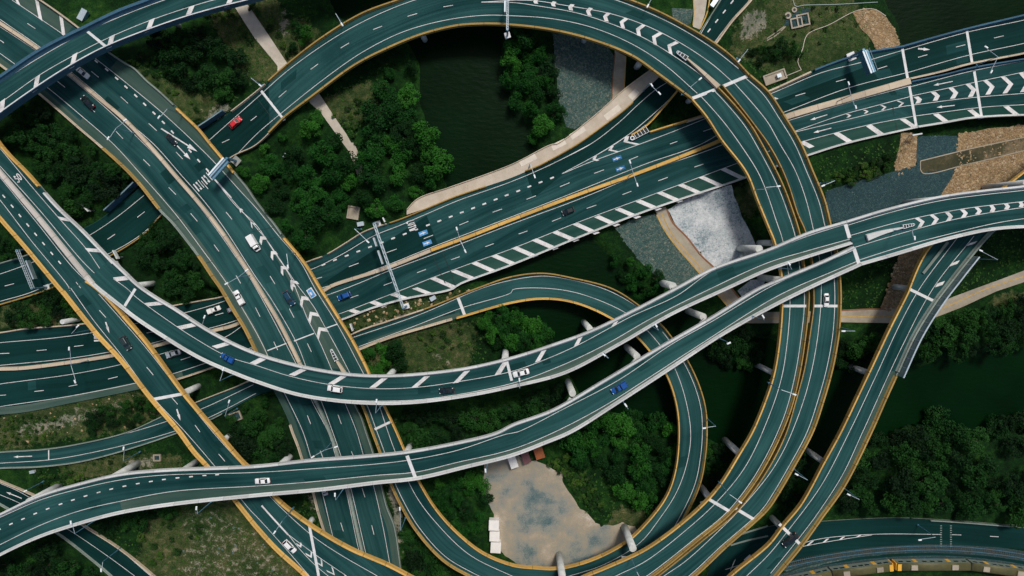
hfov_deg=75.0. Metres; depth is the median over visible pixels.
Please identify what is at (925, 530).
street lamp
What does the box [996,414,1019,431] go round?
tree
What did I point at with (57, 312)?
tree
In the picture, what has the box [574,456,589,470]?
tree
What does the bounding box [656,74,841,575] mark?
flyover
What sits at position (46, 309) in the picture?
tree
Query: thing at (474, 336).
shrub
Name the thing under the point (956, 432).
tree
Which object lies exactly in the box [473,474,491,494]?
tree
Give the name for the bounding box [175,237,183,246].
tree
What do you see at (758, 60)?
shrub
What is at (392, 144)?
tree
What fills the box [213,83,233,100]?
tree
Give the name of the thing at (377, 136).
tree
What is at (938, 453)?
tree
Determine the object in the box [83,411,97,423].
shrub
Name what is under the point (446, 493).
tree
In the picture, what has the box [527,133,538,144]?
tree
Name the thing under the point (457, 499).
tree
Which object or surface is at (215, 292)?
tree
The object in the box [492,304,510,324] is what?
tree
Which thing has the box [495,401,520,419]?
tree
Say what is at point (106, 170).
tree
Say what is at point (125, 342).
car
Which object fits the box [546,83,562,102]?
tree
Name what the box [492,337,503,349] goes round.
tree
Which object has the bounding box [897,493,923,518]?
tree
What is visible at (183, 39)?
tree
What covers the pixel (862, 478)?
tree
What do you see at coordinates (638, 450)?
tree
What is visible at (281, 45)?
shrub
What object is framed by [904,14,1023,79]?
bridge
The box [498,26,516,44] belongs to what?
tree
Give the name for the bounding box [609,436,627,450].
tree
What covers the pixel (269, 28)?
shrub
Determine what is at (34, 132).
tree
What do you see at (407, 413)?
tree
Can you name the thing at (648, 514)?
tree
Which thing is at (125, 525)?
tree
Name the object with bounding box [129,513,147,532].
tree
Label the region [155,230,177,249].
tree
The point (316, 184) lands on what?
tree
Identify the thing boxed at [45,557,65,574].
tree
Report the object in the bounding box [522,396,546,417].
tree
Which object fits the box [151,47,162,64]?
tree
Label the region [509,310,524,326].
tree
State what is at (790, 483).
tree
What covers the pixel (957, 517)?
tree
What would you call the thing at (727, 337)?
tree
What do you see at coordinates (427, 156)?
tree
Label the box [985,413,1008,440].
tree
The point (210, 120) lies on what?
retaining wall
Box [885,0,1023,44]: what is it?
pond
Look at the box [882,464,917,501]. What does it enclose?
tree
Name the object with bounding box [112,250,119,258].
road sign
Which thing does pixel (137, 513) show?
tree
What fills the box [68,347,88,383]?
street lamp
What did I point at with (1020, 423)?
tree
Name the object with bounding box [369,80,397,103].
tree
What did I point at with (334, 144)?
tree
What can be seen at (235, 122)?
car
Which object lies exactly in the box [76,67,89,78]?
car
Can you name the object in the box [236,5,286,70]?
footpath
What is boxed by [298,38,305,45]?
tree
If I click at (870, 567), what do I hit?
train carriage
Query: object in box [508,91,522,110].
tree
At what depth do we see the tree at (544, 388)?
226.33 m
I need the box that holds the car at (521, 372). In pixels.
[513,368,529,377]
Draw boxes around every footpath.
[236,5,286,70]
[309,94,358,171]
[352,143,357,153]
[613,51,624,97]
[655,207,738,304]
[693,0,706,28]
[746,271,1023,322]
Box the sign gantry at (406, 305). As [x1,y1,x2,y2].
[373,221,409,308]
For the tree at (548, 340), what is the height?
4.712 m
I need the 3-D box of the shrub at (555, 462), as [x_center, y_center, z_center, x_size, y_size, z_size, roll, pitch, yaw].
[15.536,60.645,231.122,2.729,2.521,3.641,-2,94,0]
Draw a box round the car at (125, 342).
[119,335,131,349]
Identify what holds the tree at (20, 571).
on the ground at (328, 238)
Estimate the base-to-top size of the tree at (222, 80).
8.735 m
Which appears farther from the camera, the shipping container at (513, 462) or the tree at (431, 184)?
the shipping container at (513, 462)
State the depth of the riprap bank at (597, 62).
222.67 m
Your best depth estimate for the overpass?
218.89 m
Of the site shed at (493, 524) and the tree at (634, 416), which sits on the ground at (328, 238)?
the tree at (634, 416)
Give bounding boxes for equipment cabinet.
[77,8,89,20]
[357,221,363,226]
[709,0,717,7]
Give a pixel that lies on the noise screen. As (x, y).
(962, 274)
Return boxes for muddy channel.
[921,138,1023,171]
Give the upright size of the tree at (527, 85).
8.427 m
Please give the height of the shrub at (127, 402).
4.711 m
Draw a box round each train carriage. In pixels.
[789,567,831,575]
[829,559,893,575]
[891,559,970,570]
[967,559,1023,575]
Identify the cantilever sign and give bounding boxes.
[208,155,241,179]
[846,48,877,75]
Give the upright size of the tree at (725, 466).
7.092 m
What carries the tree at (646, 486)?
on the ground at (328, 238)
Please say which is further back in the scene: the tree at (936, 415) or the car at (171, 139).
the tree at (936, 415)
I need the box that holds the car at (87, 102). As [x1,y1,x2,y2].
[80,95,95,109]
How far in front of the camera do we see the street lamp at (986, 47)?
208.77 m
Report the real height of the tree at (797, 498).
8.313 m
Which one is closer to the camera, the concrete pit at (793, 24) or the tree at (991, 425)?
the concrete pit at (793, 24)
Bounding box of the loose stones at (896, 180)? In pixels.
[825,135,957,222]
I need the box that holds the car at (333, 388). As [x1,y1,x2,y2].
[327,385,342,392]
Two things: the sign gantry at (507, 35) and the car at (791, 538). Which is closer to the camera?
the sign gantry at (507, 35)
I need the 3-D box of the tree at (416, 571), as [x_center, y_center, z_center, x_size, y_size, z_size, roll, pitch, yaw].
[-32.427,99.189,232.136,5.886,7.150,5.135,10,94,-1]
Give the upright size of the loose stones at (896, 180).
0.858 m
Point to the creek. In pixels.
(472, 116)
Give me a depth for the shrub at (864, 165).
221.48 m
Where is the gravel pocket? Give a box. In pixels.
[895,133,916,170]
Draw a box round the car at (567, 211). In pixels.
[562,207,574,215]
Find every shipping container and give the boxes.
[507,456,518,468]
[520,452,530,464]
[533,446,544,459]
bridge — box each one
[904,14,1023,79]
[909,58,1023,127]
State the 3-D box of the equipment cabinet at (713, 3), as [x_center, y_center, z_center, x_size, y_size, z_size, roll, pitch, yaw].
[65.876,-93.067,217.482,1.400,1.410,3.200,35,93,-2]
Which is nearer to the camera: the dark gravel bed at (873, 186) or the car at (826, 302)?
the car at (826, 302)
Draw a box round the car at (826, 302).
[823,293,829,306]
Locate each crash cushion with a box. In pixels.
[330,349,337,361]
[630,126,649,140]
[676,51,688,60]
[902,223,914,228]
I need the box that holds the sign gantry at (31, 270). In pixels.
[15,249,49,289]
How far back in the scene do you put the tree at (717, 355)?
226.53 m
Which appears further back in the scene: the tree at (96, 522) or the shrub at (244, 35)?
the tree at (96, 522)
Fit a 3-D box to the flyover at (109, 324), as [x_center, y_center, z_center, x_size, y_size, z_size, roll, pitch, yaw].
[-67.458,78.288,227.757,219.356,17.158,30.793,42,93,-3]
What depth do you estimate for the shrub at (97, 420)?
227.78 m
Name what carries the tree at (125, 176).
on the ground at (328, 238)
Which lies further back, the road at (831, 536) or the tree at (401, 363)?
the road at (831, 536)
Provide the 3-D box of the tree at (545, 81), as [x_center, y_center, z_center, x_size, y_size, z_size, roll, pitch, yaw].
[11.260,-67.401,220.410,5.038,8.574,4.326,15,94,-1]
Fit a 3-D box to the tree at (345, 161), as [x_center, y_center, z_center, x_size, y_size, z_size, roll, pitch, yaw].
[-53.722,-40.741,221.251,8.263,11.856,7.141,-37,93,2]
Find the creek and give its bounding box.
[330,0,1023,458]
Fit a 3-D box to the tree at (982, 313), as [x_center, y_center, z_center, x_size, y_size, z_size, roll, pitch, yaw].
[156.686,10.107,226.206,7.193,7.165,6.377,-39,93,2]
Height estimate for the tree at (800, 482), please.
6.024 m
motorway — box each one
[0,45,917,414]
[273,389,401,568]
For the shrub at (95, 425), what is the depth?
227.49 m
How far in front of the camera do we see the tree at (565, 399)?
226.19 m
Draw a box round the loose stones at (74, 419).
[3,395,150,442]
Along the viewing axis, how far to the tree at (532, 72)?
218.56 m
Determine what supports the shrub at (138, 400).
on the ground at (328, 238)
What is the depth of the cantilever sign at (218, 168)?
211.14 m
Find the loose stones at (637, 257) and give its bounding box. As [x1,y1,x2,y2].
[619,216,698,281]
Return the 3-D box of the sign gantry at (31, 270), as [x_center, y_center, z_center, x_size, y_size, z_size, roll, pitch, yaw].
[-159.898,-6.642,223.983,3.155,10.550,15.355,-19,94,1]
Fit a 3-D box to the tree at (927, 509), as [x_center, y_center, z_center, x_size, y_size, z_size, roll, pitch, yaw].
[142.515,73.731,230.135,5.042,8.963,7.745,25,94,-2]
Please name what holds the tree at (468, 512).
on the ground at (328, 238)
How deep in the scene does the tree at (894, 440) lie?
229.35 m
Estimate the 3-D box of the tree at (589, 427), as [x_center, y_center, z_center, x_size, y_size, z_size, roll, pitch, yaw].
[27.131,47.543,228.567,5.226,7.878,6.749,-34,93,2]
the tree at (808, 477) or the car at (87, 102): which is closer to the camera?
the car at (87, 102)
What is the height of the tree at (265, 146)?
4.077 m
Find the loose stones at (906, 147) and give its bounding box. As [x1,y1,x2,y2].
[894,132,916,174]
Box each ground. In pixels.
[0,0,1023,575]
[668,185,755,266]
[738,279,764,295]
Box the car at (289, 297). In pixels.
[282,290,294,305]
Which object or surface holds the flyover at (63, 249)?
on the ground at (328, 238)
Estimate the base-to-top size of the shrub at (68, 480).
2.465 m
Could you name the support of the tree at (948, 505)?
on the ground at (328, 238)
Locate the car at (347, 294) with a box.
[337,291,351,300]
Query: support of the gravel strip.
on the ground at (328, 238)
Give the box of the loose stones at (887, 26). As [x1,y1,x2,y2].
[855,8,898,49]
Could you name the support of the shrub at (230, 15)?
on the ground at (328, 238)
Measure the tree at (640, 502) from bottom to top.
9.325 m
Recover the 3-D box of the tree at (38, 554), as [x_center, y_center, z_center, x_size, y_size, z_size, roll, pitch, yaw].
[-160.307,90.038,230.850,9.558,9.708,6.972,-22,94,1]
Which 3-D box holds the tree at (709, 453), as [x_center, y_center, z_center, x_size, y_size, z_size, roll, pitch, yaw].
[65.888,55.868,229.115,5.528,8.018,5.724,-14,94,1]
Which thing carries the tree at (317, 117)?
on the ground at (328, 238)
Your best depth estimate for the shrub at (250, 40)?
221.09 m
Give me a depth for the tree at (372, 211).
220.53 m
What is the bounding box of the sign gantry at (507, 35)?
[504,0,510,38]
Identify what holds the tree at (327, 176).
on the ground at (328, 238)
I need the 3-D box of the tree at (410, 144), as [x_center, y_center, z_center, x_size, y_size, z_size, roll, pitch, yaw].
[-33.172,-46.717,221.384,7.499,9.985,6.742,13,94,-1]
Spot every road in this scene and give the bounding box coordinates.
[0,480,155,575]
[525,0,751,197]
[707,517,1023,575]
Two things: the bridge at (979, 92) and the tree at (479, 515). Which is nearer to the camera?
the bridge at (979, 92)
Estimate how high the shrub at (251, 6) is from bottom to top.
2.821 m
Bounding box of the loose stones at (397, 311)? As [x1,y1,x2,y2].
[347,289,469,328]
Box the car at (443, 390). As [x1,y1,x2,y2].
[439,386,454,394]
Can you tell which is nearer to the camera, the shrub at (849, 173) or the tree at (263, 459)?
the shrub at (849, 173)
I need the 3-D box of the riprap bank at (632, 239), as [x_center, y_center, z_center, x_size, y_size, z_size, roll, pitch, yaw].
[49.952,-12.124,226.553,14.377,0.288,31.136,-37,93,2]
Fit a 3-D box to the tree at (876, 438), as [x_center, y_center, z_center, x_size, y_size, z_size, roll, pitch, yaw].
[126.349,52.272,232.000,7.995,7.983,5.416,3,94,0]
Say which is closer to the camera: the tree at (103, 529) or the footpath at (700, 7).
the footpath at (700, 7)
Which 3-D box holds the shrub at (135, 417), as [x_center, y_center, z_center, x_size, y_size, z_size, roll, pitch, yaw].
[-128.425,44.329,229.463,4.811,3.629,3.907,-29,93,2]
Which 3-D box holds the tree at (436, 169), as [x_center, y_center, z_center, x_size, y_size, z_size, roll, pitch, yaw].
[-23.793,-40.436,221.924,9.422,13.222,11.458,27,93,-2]
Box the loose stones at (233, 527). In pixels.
[182,517,284,575]
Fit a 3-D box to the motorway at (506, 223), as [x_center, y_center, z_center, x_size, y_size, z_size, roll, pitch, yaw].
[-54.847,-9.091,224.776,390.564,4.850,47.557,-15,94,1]
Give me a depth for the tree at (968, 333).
223.00 m
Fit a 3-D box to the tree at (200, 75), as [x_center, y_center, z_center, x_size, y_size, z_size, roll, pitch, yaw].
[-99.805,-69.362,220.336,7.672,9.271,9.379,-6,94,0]
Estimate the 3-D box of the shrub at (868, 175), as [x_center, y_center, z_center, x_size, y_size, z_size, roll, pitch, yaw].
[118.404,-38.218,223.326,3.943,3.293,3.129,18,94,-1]
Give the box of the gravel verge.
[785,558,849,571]
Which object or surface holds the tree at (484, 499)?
on the ground at (328, 238)
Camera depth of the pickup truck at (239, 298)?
217.89 m
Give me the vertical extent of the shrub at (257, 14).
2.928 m
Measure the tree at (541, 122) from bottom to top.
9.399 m
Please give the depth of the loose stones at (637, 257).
226.47 m
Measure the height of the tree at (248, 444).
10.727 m
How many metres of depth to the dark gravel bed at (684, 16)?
221.15 m
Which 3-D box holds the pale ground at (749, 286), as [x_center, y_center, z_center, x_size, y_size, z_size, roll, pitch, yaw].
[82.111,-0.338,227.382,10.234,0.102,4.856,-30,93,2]
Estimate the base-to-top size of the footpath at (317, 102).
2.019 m
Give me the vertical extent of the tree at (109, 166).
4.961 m
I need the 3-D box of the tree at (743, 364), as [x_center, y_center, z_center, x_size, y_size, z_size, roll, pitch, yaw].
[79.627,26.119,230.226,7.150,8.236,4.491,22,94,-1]
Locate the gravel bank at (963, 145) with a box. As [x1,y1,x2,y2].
[941,125,1023,194]
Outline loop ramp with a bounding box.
[0,273,707,575]
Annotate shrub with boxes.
[26,425,32,432]
[63,470,72,478]
[66,478,74,484]
[75,473,83,480]
[82,420,91,427]
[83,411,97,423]
[86,427,96,435]
[88,418,101,431]
[93,410,104,422]
[95,403,108,412]
[104,411,114,422]
[105,404,116,415]
[105,421,112,430]
[110,419,120,427]
[116,414,128,423]
[117,401,125,412]
[122,399,132,408]
[124,406,133,414]
[125,419,134,429]
[132,395,144,408]
[132,412,143,422]
[133,406,143,412]
[136,532,145,541]
[143,400,157,412]
[148,559,155,567]
[150,70,158,78]
[150,543,157,549]
[157,551,163,558]
[166,522,174,529]
[171,548,181,555]
[194,524,202,532]
[226,11,237,20]
[240,30,248,38]
[246,37,253,46]
[248,3,255,10]
[254,7,260,16]
[265,24,272,31]
[274,31,281,37]
[279,41,285,47]
[351,123,357,130]
[353,97,362,104]
[444,337,451,344]
[471,332,479,339]
[553,458,560,468]
[563,453,569,461]
[571,478,579,485]
[578,485,586,491]
[580,477,588,484]
[592,494,600,502]
[747,47,757,56]
[755,57,763,65]
[756,44,766,53]
[762,46,772,52]
[762,51,769,61]
[770,48,781,61]
[774,35,788,54]
[785,39,796,58]
[797,50,804,57]
[834,171,844,181]
[843,167,854,177]
[848,178,856,186]
[859,170,872,178]
[861,162,867,168]
[873,168,881,177]
[883,152,890,158]
[883,160,892,170]
[889,153,896,161]
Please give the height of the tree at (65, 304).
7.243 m
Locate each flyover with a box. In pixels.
[0,0,263,120]
[0,0,748,304]
[0,141,119,323]
[0,246,860,555]
[60,280,413,575]
[86,221,852,404]
[556,87,809,575]
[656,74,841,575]
[727,170,1023,575]
[845,180,1023,264]
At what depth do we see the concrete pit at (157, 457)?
231.02 m
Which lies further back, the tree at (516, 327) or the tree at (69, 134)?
the tree at (516, 327)
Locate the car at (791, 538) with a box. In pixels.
[782,532,798,547]
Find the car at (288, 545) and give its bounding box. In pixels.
[282,539,296,552]
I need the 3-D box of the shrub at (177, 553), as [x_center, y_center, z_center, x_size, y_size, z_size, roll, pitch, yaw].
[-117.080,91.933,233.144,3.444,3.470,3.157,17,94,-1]
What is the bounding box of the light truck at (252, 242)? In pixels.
[245,234,260,251]
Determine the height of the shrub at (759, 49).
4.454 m
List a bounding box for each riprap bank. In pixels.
[552,33,613,128]
[615,214,697,285]
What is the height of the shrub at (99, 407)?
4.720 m
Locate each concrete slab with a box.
[346,205,359,219]
[762,68,787,85]
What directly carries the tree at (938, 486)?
on the ground at (328, 238)
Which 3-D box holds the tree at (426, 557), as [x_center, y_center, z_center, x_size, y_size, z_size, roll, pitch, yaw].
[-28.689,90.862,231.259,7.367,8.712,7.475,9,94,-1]
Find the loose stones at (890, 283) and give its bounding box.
[881,246,926,311]
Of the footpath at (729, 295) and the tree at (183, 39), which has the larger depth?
the footpath at (729, 295)
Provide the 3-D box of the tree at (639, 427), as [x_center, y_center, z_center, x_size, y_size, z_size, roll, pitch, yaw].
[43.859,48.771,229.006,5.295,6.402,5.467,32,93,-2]
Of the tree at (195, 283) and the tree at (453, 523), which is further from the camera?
the tree at (453, 523)
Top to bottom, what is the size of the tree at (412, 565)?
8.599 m
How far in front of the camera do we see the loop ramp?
224.12 m
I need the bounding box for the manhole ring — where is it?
[784,12,790,18]
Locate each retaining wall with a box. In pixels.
[103,182,137,210]
[197,110,225,129]
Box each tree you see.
[0,234,7,251]
[0,554,14,575]
[2,123,34,149]
[3,300,32,322]
[3,312,18,325]
[5,241,21,257]
[6,560,37,575]
[7,105,29,121]
[16,308,41,329]
[22,543,37,563]
[23,139,43,155]
[24,559,49,575]
[27,123,46,138]
[29,155,45,169]
[30,294,40,303]
[30,538,61,562]
[34,105,50,119]
[34,163,59,183]
[35,143,60,164]
[35,309,52,326]
[36,122,65,147]
[36,298,53,315]
[41,285,63,308]
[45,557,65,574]
[48,303,70,322]
[48,571,63,575]
[51,160,68,177]
[56,192,70,207]
[56,559,79,575]
[57,141,82,161]
[57,178,78,196]
[60,297,71,308]
[62,124,77,142]
[63,199,84,218]
[65,155,91,186]
[65,308,79,319]
[73,194,91,211]
[78,178,103,200]
[81,565,97,575]
[84,161,105,178]
[86,143,96,155]
[87,169,126,200]
[92,518,103,524]
[98,518,118,538]
[101,165,117,180]
[105,162,121,173]
[105,513,129,523]
[120,182,133,192]
[120,517,132,531]
[123,173,129,179]
[128,509,148,516]
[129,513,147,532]
[131,244,159,268]
[138,230,156,249]
[145,510,157,519]
[146,30,171,51]
[146,219,166,242]
[149,257,168,271]
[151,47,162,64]
[152,243,167,257]
[153,506,178,520]
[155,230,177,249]
[158,41,184,61]
[158,50,188,80]
[160,269,183,297]
[165,253,179,269]
[169,28,190,49]
[171,265,194,284]
[172,248,192,269]
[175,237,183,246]
[176,68,200,91]
[179,285,196,305]
[182,42,202,62]
[187,270,204,290]
[188,25,213,50]
[189,259,199,271]
[195,63,218,90]
[205,37,230,59]
[210,289,218,297]
[211,66,237,88]
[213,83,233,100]
[224,47,248,65]
[225,415,237,425]
[226,422,244,440]
[228,434,258,461]
[229,69,247,88]
[236,165,250,177]
[241,404,248,412]
[241,408,267,436]
[250,173,269,195]
[252,444,271,463]
[255,431,276,448]
[256,153,281,176]
[259,143,269,154]
[259,394,270,407]
[263,197,285,214]
[266,423,285,440]
[269,450,284,462]
[271,178,289,200]
[272,436,293,456]
[274,417,283,423]
[277,133,287,141]
[277,161,298,181]
[281,145,304,167]
[281,218,293,232]
[287,42,298,52]
[288,187,314,218]
[290,19,302,37]
[291,225,316,249]
[293,164,316,189]
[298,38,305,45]
[299,119,320,138]
[300,24,313,38]
[300,205,325,232]
[306,140,337,165]
[307,176,329,201]
[309,108,324,125]
[321,160,344,185]
[321,198,343,225]
[323,132,342,151]
[330,187,350,208]
[334,151,363,175]
[340,171,357,190]
[353,190,373,207]
[354,141,386,170]
[356,163,387,193]
[357,125,386,150]
[358,98,393,129]
[361,347,375,359]
[362,198,386,217]
[368,363,384,373]
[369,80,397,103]
[375,342,388,354]
[377,351,390,369]
[381,96,403,126]
[381,134,400,153]
[383,338,406,359]
[384,67,394,79]
[384,194,404,211]
[389,120,414,142]
[389,158,407,185]
[389,356,408,371]
[391,141,412,163]
[394,82,420,108]
[398,529,416,541]
[399,106,417,128]
[399,136,422,157]
[401,405,417,420]
[401,418,418,437]
[402,550,425,571]
[403,537,418,554]
[404,60,418,76]
[407,428,433,448]
[408,184,423,198]
[409,162,427,182]
[411,569,425,575]
[412,119,440,146]
[416,535,424,546]
[417,143,439,163]
[418,542,437,563]
[423,427,450,446]
[424,147,454,179]
[424,176,440,190]
[427,401,447,422]
[427,489,442,505]
[433,477,444,489]
[433,564,443,571]
[436,500,448,512]
[436,570,451,575]
[437,483,457,501]
[443,506,456,521]
[443,563,458,575]
[448,476,463,490]
[448,513,459,528]
[449,489,464,507]
[450,425,465,440]
[455,520,469,538]
[456,402,482,431]
[458,470,481,490]
[458,502,473,519]
[463,487,474,495]
[467,531,479,544]
[468,520,482,534]
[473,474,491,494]
[475,511,486,525]
[477,316,492,330]
[478,409,500,433]
[478,491,494,509]
[484,310,491,318]
[485,324,500,344]
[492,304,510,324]
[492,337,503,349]
[495,317,512,337]
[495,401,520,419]
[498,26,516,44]
[499,68,519,88]
[499,332,521,352]
[500,49,521,73]
[503,38,524,54]
[506,303,519,311]
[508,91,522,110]
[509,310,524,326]
[512,27,538,49]
[512,324,522,333]
[513,409,531,421]
[515,72,532,93]
[515,332,532,349]
[520,315,541,334]
[521,52,536,70]
[521,100,539,117]
[521,391,539,409]
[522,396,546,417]
[525,65,544,85]
[526,405,549,416]
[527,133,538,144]
[528,86,545,102]
[530,331,545,349]
[531,44,546,64]
[531,113,554,136]
[536,322,554,339]
[537,52,559,79]
[537,382,548,400]
[539,75,553,90]
[540,393,563,408]
[542,391,562,407]
[543,338,553,345]
[545,102,567,121]
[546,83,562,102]
[552,382,568,400]
[559,430,583,448]
[560,393,572,403]
[567,443,588,465]
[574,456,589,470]
[577,431,597,448]
[583,421,597,435]
[588,432,610,448]
[588,444,601,456]
[592,412,616,432]
[592,452,608,468]
[605,464,627,484]
[606,411,636,439]
[609,253,620,267]
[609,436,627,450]
[609,448,624,465]
[611,479,636,499]
[616,268,627,283]
[622,407,642,423]
[624,272,640,291]
[626,257,635,266]
[626,455,651,480]
[627,436,651,456]
[627,488,648,511]
[633,288,645,300]
[634,422,648,437]
[635,263,652,278]
[635,472,657,498]
[637,280,648,292]
[643,411,667,432]
[644,431,663,451]
[644,504,657,520]
[646,283,666,296]
[647,488,657,502]
[648,455,664,477]
[649,269,664,282]
[655,466,673,486]
[657,446,670,461]
[660,456,675,474]
[661,422,676,436]
[667,443,676,457]
[703,461,711,475]
[706,340,726,361]
[706,444,714,461]
[706,455,720,466]
[707,470,723,491]
[708,336,722,349]
[711,442,727,456]
[711,464,724,476]
[714,330,739,351]
[717,353,732,369]
[723,461,731,472]
[724,450,735,464]
[728,332,748,358]
[735,357,753,372]
[737,324,755,339]
[742,341,764,365]
[777,501,794,515]
[780,491,793,501]
[784,473,797,491]
[791,489,804,504]
[793,457,811,476]
[793,476,808,493]
[802,473,813,483]
[804,452,817,466]
[834,350,850,368]
[837,339,848,351]
[837,493,860,514]
[845,340,870,360]
[846,481,868,499]
[848,357,868,376]
[850,465,868,482]
[855,448,875,471]
[858,351,874,366]
[860,492,879,516]
[863,331,881,351]
[863,473,881,489]
[866,450,891,472]
[869,431,889,447]
[880,488,905,515]
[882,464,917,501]
[888,428,906,446]
[889,441,918,467]
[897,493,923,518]
[900,424,930,450]
[904,457,930,478]
[905,482,923,497]
[915,444,936,461]
[915,470,949,500]
[917,425,944,446]
[918,340,942,362]
[919,495,938,513]
[922,405,955,433]
[922,455,948,475]
[924,324,939,340]
[928,440,951,459]
[934,316,961,347]
[934,496,954,513]
[941,422,969,449]
[943,477,957,493]
[946,339,968,363]
[946,449,972,473]
[950,326,979,350]
[951,307,979,329]
[951,488,974,506]
[954,512,963,520]
[958,498,987,521]
[959,426,989,454]
[960,464,988,489]
[963,483,979,492]
[968,308,987,329]
[972,489,992,505]
[977,453,1000,476]
[980,321,999,337]
[983,303,1001,321]
[985,335,1007,357]
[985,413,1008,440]
[987,488,1005,500]
[987,498,1007,513]
[996,318,1023,342]
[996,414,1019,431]
[997,297,1016,319]
[999,472,1023,499]
[1001,435,1023,458]
[1002,333,1021,353]
[1006,491,1023,508]
[1007,504,1023,528]
[1011,410,1023,433]
[1012,293,1023,315]
[1016,435,1023,448]
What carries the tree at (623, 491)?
on the ground at (328, 238)
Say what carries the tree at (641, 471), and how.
on the ground at (328, 238)
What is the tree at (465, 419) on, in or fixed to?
on the ground at (328, 238)
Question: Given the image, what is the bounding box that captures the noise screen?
[895,256,979,377]
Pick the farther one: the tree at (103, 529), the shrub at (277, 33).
the tree at (103, 529)
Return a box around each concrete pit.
[153,454,161,460]
[228,410,242,422]
[789,16,803,28]
[795,13,810,25]
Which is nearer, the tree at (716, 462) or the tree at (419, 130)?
the tree at (419, 130)
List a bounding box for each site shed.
[489,517,498,530]
[489,529,499,541]
[490,540,500,552]
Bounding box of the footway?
[407,70,658,214]
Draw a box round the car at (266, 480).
[255,477,269,484]
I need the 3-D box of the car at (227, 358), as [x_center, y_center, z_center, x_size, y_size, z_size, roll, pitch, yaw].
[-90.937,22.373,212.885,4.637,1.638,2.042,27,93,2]
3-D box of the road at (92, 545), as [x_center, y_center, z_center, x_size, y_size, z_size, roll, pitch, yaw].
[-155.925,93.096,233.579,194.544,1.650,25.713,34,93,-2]
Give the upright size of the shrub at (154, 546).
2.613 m
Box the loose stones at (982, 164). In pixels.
[942,124,1023,194]
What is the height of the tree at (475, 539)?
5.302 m
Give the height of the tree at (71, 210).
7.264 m
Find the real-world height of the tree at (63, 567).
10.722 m
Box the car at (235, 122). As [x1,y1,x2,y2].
[229,116,241,128]
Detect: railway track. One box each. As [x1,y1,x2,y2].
[779,555,1023,575]
[783,544,1023,570]
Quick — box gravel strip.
[881,247,925,308]
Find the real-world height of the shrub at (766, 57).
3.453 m
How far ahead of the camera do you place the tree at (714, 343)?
226.49 m
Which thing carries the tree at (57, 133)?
on the ground at (328, 238)
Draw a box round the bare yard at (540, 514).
[482,455,635,566]
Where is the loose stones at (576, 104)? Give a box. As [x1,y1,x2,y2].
[553,33,613,128]
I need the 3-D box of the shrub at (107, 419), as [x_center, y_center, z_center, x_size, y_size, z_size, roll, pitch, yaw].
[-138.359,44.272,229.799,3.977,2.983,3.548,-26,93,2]
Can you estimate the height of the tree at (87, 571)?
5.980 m
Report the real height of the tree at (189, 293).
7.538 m
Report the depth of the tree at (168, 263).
221.89 m
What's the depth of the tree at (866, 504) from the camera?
227.65 m
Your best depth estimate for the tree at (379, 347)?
225.53 m
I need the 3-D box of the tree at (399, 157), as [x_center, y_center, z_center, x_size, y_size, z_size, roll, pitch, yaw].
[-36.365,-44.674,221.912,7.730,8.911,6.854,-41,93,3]
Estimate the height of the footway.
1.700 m
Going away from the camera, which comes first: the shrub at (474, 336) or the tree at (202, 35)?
the tree at (202, 35)
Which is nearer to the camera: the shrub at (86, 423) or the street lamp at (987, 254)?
the street lamp at (987, 254)
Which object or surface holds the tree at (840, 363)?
on the ground at (328, 238)
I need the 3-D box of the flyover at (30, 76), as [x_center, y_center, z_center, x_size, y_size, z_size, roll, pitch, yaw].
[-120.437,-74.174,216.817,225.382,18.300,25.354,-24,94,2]
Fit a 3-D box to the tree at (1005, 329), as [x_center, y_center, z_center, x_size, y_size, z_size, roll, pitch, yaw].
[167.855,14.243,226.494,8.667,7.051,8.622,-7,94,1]
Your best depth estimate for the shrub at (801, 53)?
218.28 m
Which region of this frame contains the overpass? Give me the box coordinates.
[0,0,370,373]
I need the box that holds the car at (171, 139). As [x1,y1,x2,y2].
[165,134,177,145]
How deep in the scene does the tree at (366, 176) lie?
219.38 m
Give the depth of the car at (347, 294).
224.69 m
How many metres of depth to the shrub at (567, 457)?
229.78 m
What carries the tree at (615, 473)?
on the ground at (328, 238)
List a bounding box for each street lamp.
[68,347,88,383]
[70,520,95,533]
[107,119,134,139]
[224,269,249,284]
[399,507,405,530]
[718,481,741,503]
[767,382,796,395]
[837,81,856,108]
[917,524,934,540]
[973,46,997,73]
[978,249,997,259]
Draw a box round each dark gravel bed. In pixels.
[672,8,693,24]
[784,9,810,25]
[825,135,957,221]
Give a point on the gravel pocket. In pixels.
(908, 151)
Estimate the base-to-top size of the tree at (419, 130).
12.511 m
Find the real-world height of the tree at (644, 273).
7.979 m
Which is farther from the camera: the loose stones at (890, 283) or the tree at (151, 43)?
the loose stones at (890, 283)
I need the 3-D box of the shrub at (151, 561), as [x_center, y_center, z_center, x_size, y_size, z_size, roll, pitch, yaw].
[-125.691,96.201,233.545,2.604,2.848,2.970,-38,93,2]
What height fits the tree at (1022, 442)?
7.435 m
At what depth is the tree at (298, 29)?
218.75 m
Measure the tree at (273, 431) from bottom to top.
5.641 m
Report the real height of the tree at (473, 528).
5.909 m
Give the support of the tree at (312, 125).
on the ground at (328, 238)
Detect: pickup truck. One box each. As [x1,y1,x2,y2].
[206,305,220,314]
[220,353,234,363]
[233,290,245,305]
[610,381,627,393]
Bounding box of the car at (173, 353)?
[165,349,181,357]
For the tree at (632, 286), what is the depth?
225.66 m
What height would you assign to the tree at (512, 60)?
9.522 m
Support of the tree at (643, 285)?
on the ground at (328, 238)
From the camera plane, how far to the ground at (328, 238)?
227.09 m
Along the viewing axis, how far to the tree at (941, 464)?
225.62 m

